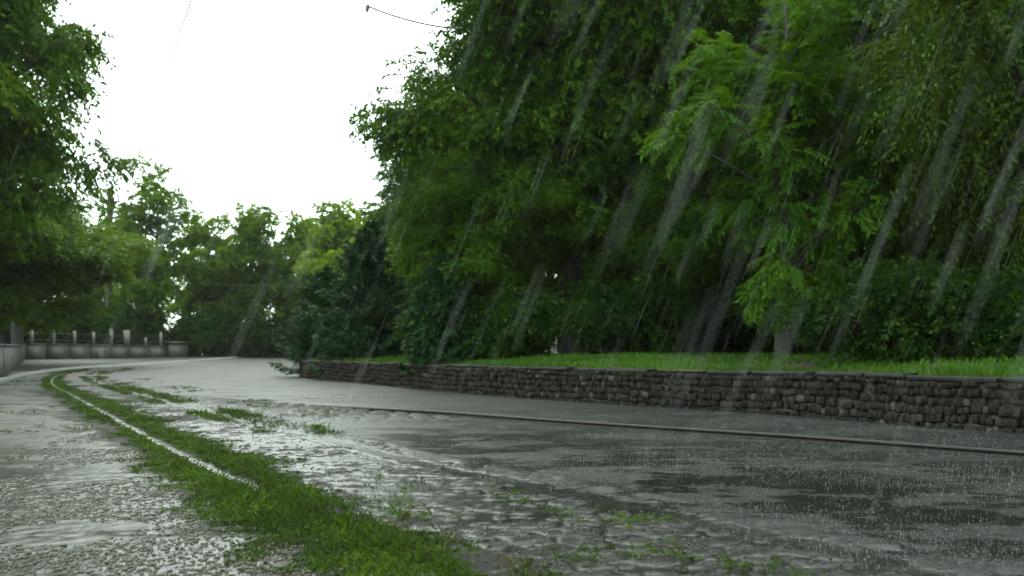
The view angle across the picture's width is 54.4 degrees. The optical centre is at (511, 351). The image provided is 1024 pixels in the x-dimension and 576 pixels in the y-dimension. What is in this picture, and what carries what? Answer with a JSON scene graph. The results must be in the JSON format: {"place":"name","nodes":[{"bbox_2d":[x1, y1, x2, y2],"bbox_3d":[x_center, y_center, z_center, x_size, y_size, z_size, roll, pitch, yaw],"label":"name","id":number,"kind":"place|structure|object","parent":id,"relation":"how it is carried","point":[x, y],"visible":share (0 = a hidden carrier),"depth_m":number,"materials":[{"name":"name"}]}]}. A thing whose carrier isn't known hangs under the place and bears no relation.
{"place":"outdoors","nodes":[
{"label":"outdoors","id":0,"kind":"place"},
{"bbox_2d":[0,354,234,377],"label":"sidewalk","id":1,"kind":"structure","parent":0,"point":[28,365],"depth_m":77.50,"materials":[{"name":"grey concrete"}]},
{"bbox_2d":[0,356,373,575],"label":"pavement","id":2,"kind":"structure","parent":0,"point":[24,396],"depth_m":7.49,"materials":[{"name":"grey asphalt"}]},
{"bbox_2d":[0,422,398,575],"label":"debris","id":3,"kind":"object","parent":2,"relation":"on","point":[37,559],"visible":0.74,"depth_m":5.92,"materials":[{"name":"grey gravel"}]},
{"bbox_2d":[13,0,556,331],"label":"sky","id":4,"kind":"structure","parent":0,"point":[255,98],"materials":[{"name":"white"}]},
{"bbox_2d":[43,357,986,575],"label":"road","id":5,"kind":"structure","parent":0,"point":[473,500],"depth_m":6.58,"materials":[{"name":"grey asphalt"}]},
{"bbox_2d":[50,362,434,575],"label":"tram rail","id":6,"kind":"object","parent":5,"relation":"on","point":[142,433],"visible":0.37,"depth_m":11.80,"materials":[{"name":"metal"}]},
{"bbox_2d":[90,363,422,468],"bbox_3d":[-12.258,1.010,37.072,7.156,0.319,86.517,0,0,-21],"label":"tram rail","id":7,"kind":"object","parent":5,"relation":"on","point":[362,453],"visible":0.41,"depth_m":11.67,"materials":[{"name":"metal"}]},
{"bbox_2d":[143,437,544,573],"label":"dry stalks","id":8,"kind":"object","parent":5,"relation":"on","point":[506,559],"visible":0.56,"depth_m":5.89,"materials":[{"name":"green plant"}]},
{"bbox_2d":[0,367,826,575],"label":"weeds","id":9,"kind":"object","parent":5,"relation":"on","point":[291,504],"visible":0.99,"depth_m":6.82,"materials":[{"name":"green plant"}]},
{"bbox_2d":[95,356,1023,575],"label":"road","id":10,"kind":"structure","parent":0,"point":[249,379],"depth_m":10.31,"materials":[{"name":"grey asphalt"}]},
{"bbox_2d":[0,355,279,382],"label":"kerb","id":11,"kind":"structure","parent":10,"relation":"on","point":[8,378],"depth_m":61.51,"materials":[{"name":"concrete"}]},
{"bbox_2d":[115,396,1023,575],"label":"grit","id":12,"kind":"object","parent":10,"relation":"on","point":[575,529],"visible":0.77,"depth_m":8.04,"materials":[{"name":"grey gravel"}]},
{"bbox_2d":[258,411,1023,570],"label":"splashes","id":13,"kind":"object","parent":10,"relation":"on","point":[768,468],"visible":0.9,"depth_m":10.04,"materials":[{"name":"grey liquid"}]},
{"bbox_2d":[310,351,1023,380],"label":"bank","id":14,"kind":"structure","parent":0,"point":[807,364],"depth_m":19.75,"materials":[{"name":"green plant"}]},
{"bbox_2d":[268,266,354,375],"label":"spruce tree","id":15,"kind":"object","parent":14,"relation":"on","point":[321,280],"visible":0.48,"depth_m":42.98,"materials":[{"name":"green plant"}]},
{"bbox_2d":[306,220,413,378],"bbox_3d":[-5.715,-1.960,39.824,5.594,6.555,4.784,0,0,24],"label":"spruce tree","id":16,"kind":"object","parent":14,"relation":"on","point":[368,316],"visible":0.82,"depth_m":38.78,"materials":[{"name":"green plant"}]},
{"bbox_2d":[391,283,424,345],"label":"shrub","id":17,"kind":"object","parent":14,"relation":"on","point":[401,315],"visible":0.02,"depth_m":35.24,"materials":[{"name":"green plant"}]},
{"bbox_2d":[355,46,470,248],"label":"broadleaf tree","id":18,"kind":"object","parent":14,"relation":"on","point":[380,220],"visible":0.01,"depth_m":62.68,"materials":[{"name":"green plant"}]},
{"bbox_2d":[372,53,481,290],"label":"broadleaf tree","id":19,"kind":"object","parent":14,"relation":"on","point":[384,194],"visible":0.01,"depth_m":58.60,"materials":[{"name":"green plant"}]},
{"bbox_2d":[398,255,467,366],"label":"spruce tree","id":20,"kind":"object","parent":14,"relation":"on","point":[415,286],"visible":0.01,"depth_m":43.65,"materials":[{"name":"green plant"}]},
{"bbox_2d":[396,250,487,378],"bbox_3d":[-1.840,-1.063,29.888,2.999,4.013,2.964,0,0,-36],"label":"spruce tree","id":21,"kind":"object","parent":14,"relation":"on","point":[425,343],"visible":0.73,"depth_m":29.27,"materials":[{"name":"green plant"}]},
{"bbox_2d":[386,286,530,351],"bbox_3d":[-1.426,-1.011,33.295,4.260,3.650,5.675,0,0,-60],"label":"shrub","id":22,"kind":"object","parent":14,"relation":"on","point":[403,327],"visible":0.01,"depth_m":33.10,"materials":[{"name":"green plant"}]},
{"bbox_2d":[379,171,555,291],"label":"broadleaf tree","id":23,"kind":"object","parent":14,"relation":"on","point":[412,189],"depth_m":47.39,"materials":[{"name":"green plant"}]},
{"bbox_2d":[383,117,587,354],"bbox_3d":[-0.791,-3.418,31.784,6.671,7.622,6.764,0,0,27],"label":"broadleaf tree","id":24,"kind":"object","parent":14,"relation":"on","point":[478,221],"visible":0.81,"depth_m":30.58,"materials":[{"name":"green plant"}]},
{"bbox_2d":[435,281,577,360],"bbox_3d":[-0.222,-0.809,29.744,3.579,3.066,4.767,0,0,-61],"label":"shrub","id":25,"kind":"object","parent":14,"relation":"on","point":[519,326],"visible":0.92,"depth_m":28.75,"materials":[{"name":"green plant"}]},
{"bbox_2d":[451,111,644,310],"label":"broadleaf tree","id":26,"kind":"object","parent":14,"relation":"on","point":[545,284],"depth_m":40.06,"materials":[{"name":"green plant"}]},
{"bbox_2d":[544,336,609,354],"bbox_3d":[1.991,-0.396,38.404,4.220,1.500,1.720,0,0,25],"label":"parked car","id":27,"kind":"object","parent":14,"relation":"on","point":[555,350],"visible":0.02,"depth_m":37.66,"materials":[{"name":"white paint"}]},
{"bbox_2d":[344,0,840,354],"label":"broadleaf tree","id":28,"kind":"object","parent":14,"relation":"on","point":[497,39],"visible":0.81,"depth_m":31.21,"materials":[{"name":"green plant"}]},
{"bbox_2d":[365,4,459,29],"bbox_3d":[-3.010,-10.181,30.225,2.874,0.612,0.135,0,0,-9],"label":"overhead wire","id":29,"kind":"object","parent":28,"relation":"attached to","point":[367,6],"visible":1,"depth_m":30.18,"materials":[{"name":"black metal"}]},
{"bbox_2d":[550,267,705,355],"bbox_3d":[3.221,-0.859,28.875,4.994,3.212,3.749,0,0,-40],"label":"shrub","id":30,"kind":"object","parent":14,"relation":"on","point":[628,320],"visible":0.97,"depth_m":28.25,"materials":[{"name":"green plant"}]},
{"bbox_2d":[560,113,779,355],"bbox_3d":[5.051,-3.436,30.420,7.086,7.622,6.989,0,0,14],"label":"broadleaf tree","id":31,"kind":"object","parent":14,"relation":"on","point":[670,212],"visible":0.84,"depth_m":29.33,"materials":[{"name":"green plant"}]},
{"bbox_2d":[523,0,876,355],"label":"broadleaf tree","id":32,"kind":"object","parent":14,"relation":"on","point":[706,347],"visible":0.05,"depth_m":31.30,"materials":[{"name":"green plant"}]},
{"bbox_2d":[666,299,761,355],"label":"shrub","id":33,"kind":"object","parent":14,"relation":"on","point":[723,350],"visible":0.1,"depth_m":35.52,"materials":[{"name":"green plant"}]},
{"bbox_2d":[617,26,869,323],"bbox_3d":[10.052,-7.343,38.246,12.707,16.937,12.884,0,0,38],"label":"broadleaf tree","id":34,"kind":"object","parent":14,"relation":"on","point":[801,198],"depth_m":35.01,"materials":[{"name":"green plant"}]},
{"bbox_2d":[722,314,770,356],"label":"shrub","id":35,"kind":"object","parent":14,"relation":"on","point":[755,351],"visible":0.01,"depth_m":34.85,"materials":[{"name":"green plant"}]},
{"bbox_2d":[636,0,929,357],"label":"ash tree","id":36,"kind":"object","parent":14,"relation":"on","point":[798,99],"visible":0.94,"depth_m":21.82,"materials":[{"name":"green plant"}]},
{"bbox_2d":[722,242,910,356],"bbox_3d":[11.172,-0.947,32.385,8.469,5.114,5.958,0,0,8],"label":"shrub","id":37,"kind":"object","parent":14,"relation":"on","point":[749,336],"visible":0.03,"depth_m":32.69,"materials":[{"name":"green plant"}]},
{"bbox_2d":[740,260,902,356],"bbox_3d":[11.120,-0.758,30.712,7.397,4.570,6.847,0,0,-40],"label":"shrub","id":38,"kind":"object","parent":14,"relation":"on","point":[769,337],"visible":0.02,"depth_m":30.28,"materials":[{"name":"green plant"}]},
{"bbox_2d":[828,195,888,267],"bbox_3d":[13.039,-9.390,42.755,15.884,21.172,16.105,0,0,-25],"label":"broadleaf tree","id":39,"kind":"object","parent":14,"relation":"on","point":[854,258],"visible":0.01,"depth_m":38.22,"materials":[{"name":"green plant"}]},
{"bbox_2d":[713,0,1010,277],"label":"broadleaf tree","id":40,"kind":"object","parent":14,"relation":"on","point":[908,241],"visible":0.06,"depth_m":29.31,"materials":[{"name":"green plant"}]},
{"bbox_2d":[763,243,988,366],"bbox_3d":[6.867,-0.708,18.704,4.313,2.774,3.238,0,0,1],"label":"shrub","id":41,"kind":"object","parent":14,"relation":"on","point":[882,310],"visible":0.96,"depth_m":18.04,"materials":[{"name":"green plant"}]},
{"bbox_2d":[810,0,1009,277],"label":"broadleaf tree","id":42,"kind":"object","parent":14,"relation":"on","point":[935,241],"depth_m":29.66,"materials":[{"name":"green plant"}]},
{"bbox_2d":[843,265,996,354],"bbox_3d":[9.368,-0.704,22.766,4.115,2.531,2.976,0,0,-4],"label":"shrub","id":43,"kind":"object","parent":14,"relation":"on","point":[947,268],"visible":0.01,"depth_m":22.48,"materials":[{"name":"green plant"}]},
{"bbox_2d":[818,0,1023,287],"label":"willow tree","id":44,"kind":"object","parent":14,"relation":"on","point":[953,167],"visible":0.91,"depth_m":19.47,"materials":[{"name":"green plant"}]},
{"bbox_2d":[927,253,999,356],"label":"shrub","id":45,"kind":"object","parent":14,"relation":"on","point":[942,261],"depth_m":27.39,"materials":[{"name":"green plant"}]},
{"bbox_2d":[906,259,1023,362],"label":"shrub","id":46,"kind":"object","parent":14,"relation":"on","point":[1003,305],"visible":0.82,"depth_m":17.17,"materials":[{"name":"green plant"}]},
{"bbox_2d":[907,0,1023,174],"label":"broadleaf tree","id":47,"kind":"object","parent":14,"relation":"on","point":[982,78],"depth_m":24.46,"materials":[{"name":"green plant"}]},
{"bbox_2d":[936,223,1021,355],"bbox_3d":[14.868,-1.077,27.257,8.578,5.491,6.712,0,0,33],"label":"shrub","id":48,"kind":"object","parent":14,"relation":"on","point":[966,260],"visible":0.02,"depth_m":28.10,"materials":[{"name":"green plant"}]},
{"bbox_3d":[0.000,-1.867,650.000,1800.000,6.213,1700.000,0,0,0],"label":"ground","id":49,"kind":"structure","parent":0,"visible":0},
{"bbox_2d":[0,343,25,376],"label":"concrete wall","id":50,"kind":"structure","parent":49,"relation":"on","point":[12,357],"depth_m":45.04,"materials":[{"name":"grey concrete"}]},
{"bbox_2d":[11,320,23,343],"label":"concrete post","id":51,"kind":"object","parent":50,"relation":"on","point":[17,336],"visible":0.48,"depth_m":60.64,"materials":[{"name":"grey concrete"}]},
{"bbox_2d":[22,310,67,343],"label":"shrub","id":52,"kind":"object","parent":49,"relation":"on","point":[41,339],"visible":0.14,"depth_m":88.75,"materials":[{"name":"green plant"}]},
{"bbox_2d":[25,295,84,343],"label":"shrub","id":53,"kind":"object","parent":49,"relation":"on","point":[48,318],"visible":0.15,"depth_m":91.01,"materials":[{"name":"green plant"}]},
{"bbox_2d":[0,193,137,332],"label":"linden tree","id":54,"kind":"object","parent":49,"relation":"on","point":[52,260],"visible":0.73,"depth_m":57.86,"materials":[{"name":"green plant"}]},
{"bbox_2d":[45,301,101,343],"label":"shrub","id":55,"kind":"object","parent":49,"relation":"on","point":[77,328],"visible":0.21,"depth_m":91.80,"materials":[{"name":"green plant"}]},
{"bbox_2d":[0,0,150,260],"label":"linden tree","id":56,"kind":"object","parent":49,"relation":"on","point":[30,149],"visible":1,"depth_m":43.91,"materials":[{"name":"green plant"}]},
{"bbox_2d":[0,205,174,343],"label":"linden tree","id":57,"kind":"object","parent":49,"relation":"on","point":[58,305],"visible":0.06,"depth_m":71.47,"materials":[{"name":"green plant"}]},
{"bbox_2d":[50,282,130,312],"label":"broadleaf tree","id":58,"kind":"object","parent":49,"relation":"on","point":[100,297],"visible":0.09,"depth_m":122.00,"materials":[{"name":"green plant"}]},
{"bbox_2d":[25,343,167,359],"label":"concrete wall","id":59,"kind":"structure","parent":49,"relation":"on","point":[57,351],"depth_m":90.62,"materials":[{"name":"grey concrete"}]},
{"bbox_2d":[27,329,166,345],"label":"post fence","id":60,"kind":"object","parent":59,"relation":"on","point":[125,335],"visible":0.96,"depth_m":92.18,"materials":[{"name":"white paint"}]},
{"bbox_2d":[63,294,130,344],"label":"shrub","id":61,"kind":"object","parent":49,"relation":"on","point":[104,328],"visible":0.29,"depth_m":92.77,"materials":[{"name":"green plant"}]},
{"bbox_2d":[101,189,119,306],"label":"utility pole","id":62,"kind":"object","parent":49,"relation":"on","point":[108,289],"visible":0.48,"depth_m":98.76,"materials":[{"name":"grey wood"}]},
{"bbox_2d":[119,0,191,198],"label":"overhead wire","id":63,"kind":"object","parent":62,"relation":"attached to","point":[164,79],"visible":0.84,"depth_m":17.86,"materials":[{"name":"black metal"}]},
{"bbox_2d":[92,297,147,344],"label":"shrub","id":64,"kind":"object","parent":49,"relation":"on","point":[124,313],"visible":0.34,"depth_m":96.18,"materials":[{"name":"green plant"}]},
{"bbox_2d":[113,301,176,345],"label":"shrub","id":65,"kind":"object","parent":49,"relation":"on","point":[160,322],"visible":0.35,"depth_m":98.92,"materials":[{"name":"green plant"}]},
{"bbox_2d":[113,271,185,329],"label":"broadleaf tree","id":66,"kind":"object","parent":49,"relation":"on","point":[164,307],"visible":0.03,"depth_m":128.40,"materials":[{"name":"green plant"}]},
{"bbox_2d":[87,150,213,344],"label":"poplar tree","id":67,"kind":"object","parent":49,"relation":"on","point":[155,288],"visible":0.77,"depth_m":99.57,"materials":[{"name":"green plant"}]},
{"bbox_2d":[133,326,204,355],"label":"shrub","id":68,"kind":"object","parent":49,"relation":"on","point":[173,330],"visible":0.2,"depth_m":99.36,"materials":[{"name":"green plant"}]},
{"bbox_2d":[163,341,189,356],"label":"concrete wall","id":69,"kind":"structure","parent":49,"relation":"on","point":[177,348],"depth_m":97.12,"materials":[{"name":"concrete"}]},
{"bbox_2d":[164,310,237,356],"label":"shrub","id":70,"kind":"object","parent":49,"relation":"on","point":[206,339],"visible":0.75,"depth_m":99.38,"materials":[{"name":"green plant"}]},
{"bbox_2d":[164,211,246,325],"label":"broadleaf tree","id":71,"kind":"object","parent":49,"relation":"on","point":[218,246],"visible":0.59,"depth_m":109.66,"materials":[{"name":"green plant"}]},
{"bbox_2d":[192,299,273,356],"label":"shrub","id":72,"kind":"object","parent":49,"relation":"on","point":[233,323],"visible":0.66,"depth_m":101.45,"materials":[{"name":"green plant"}]},
{"bbox_2d":[194,201,301,326],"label":"broadleaf tree","id":73,"kind":"object","parent":49,"relation":"on","point":[249,246],"visible":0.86,"depth_m":106.48,"materials":[{"name":"green plant"}]},
{"bbox_2d":[230,323,281,357],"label":"shrub","id":74,"kind":"object","parent":49,"relation":"on","point":[261,352],"visible":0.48,"depth_m":102.05,"materials":[{"name":"green plant"}]},
{"bbox_2d":[237,311,297,356],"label":"shrub","id":75,"kind":"object","parent":49,"relation":"on","point":[276,331],"visible":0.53,"depth_m":102.97,"materials":[{"name":"green plant"}]},
{"bbox_2d":[248,209,322,319],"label":"broadleaf tree","id":76,"kind":"object","parent":49,"relation":"on","point":[300,233],"visible":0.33,"depth_m":109.84,"materials":[{"name":"green plant"}]},
{"bbox_2d":[277,302,313,356],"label":"shrub","id":77,"kind":"object","parent":49,"relation":"on","point":[288,325],"visible":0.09,"depth_m":104.51,"materials":[{"name":"green plant"}]},
{"bbox_2d":[293,196,364,319],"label":"broadleaf tree","id":78,"kind":"object","parent":49,"relation":"on","point":[329,236],"visible":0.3,"depth_m":102.00,"materials":[{"name":"green plant"}]},
{"bbox_2d":[292,200,407,329],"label":"broadleaf tree","id":79,"kind":"object","parent":49,"relation":"on","point":[329,260],"visible":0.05,"depth_m":91.67,"materials":[{"name":"green plant"}]},
{"bbox_2d":[299,360,1023,433],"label":"stone wall","id":80,"kind":"structure","parent":49,"relation":"on","point":[988,403],"depth_m":17.90,"materials":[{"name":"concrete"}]},
{"bbox_2d":[321,405,1023,457],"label":"kerb","id":81,"kind":"object","parent":49,"relation":"on","point":[885,444],"visible":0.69,"depth_m":12.78,"materials":[{"name":"concrete"}]}
]}

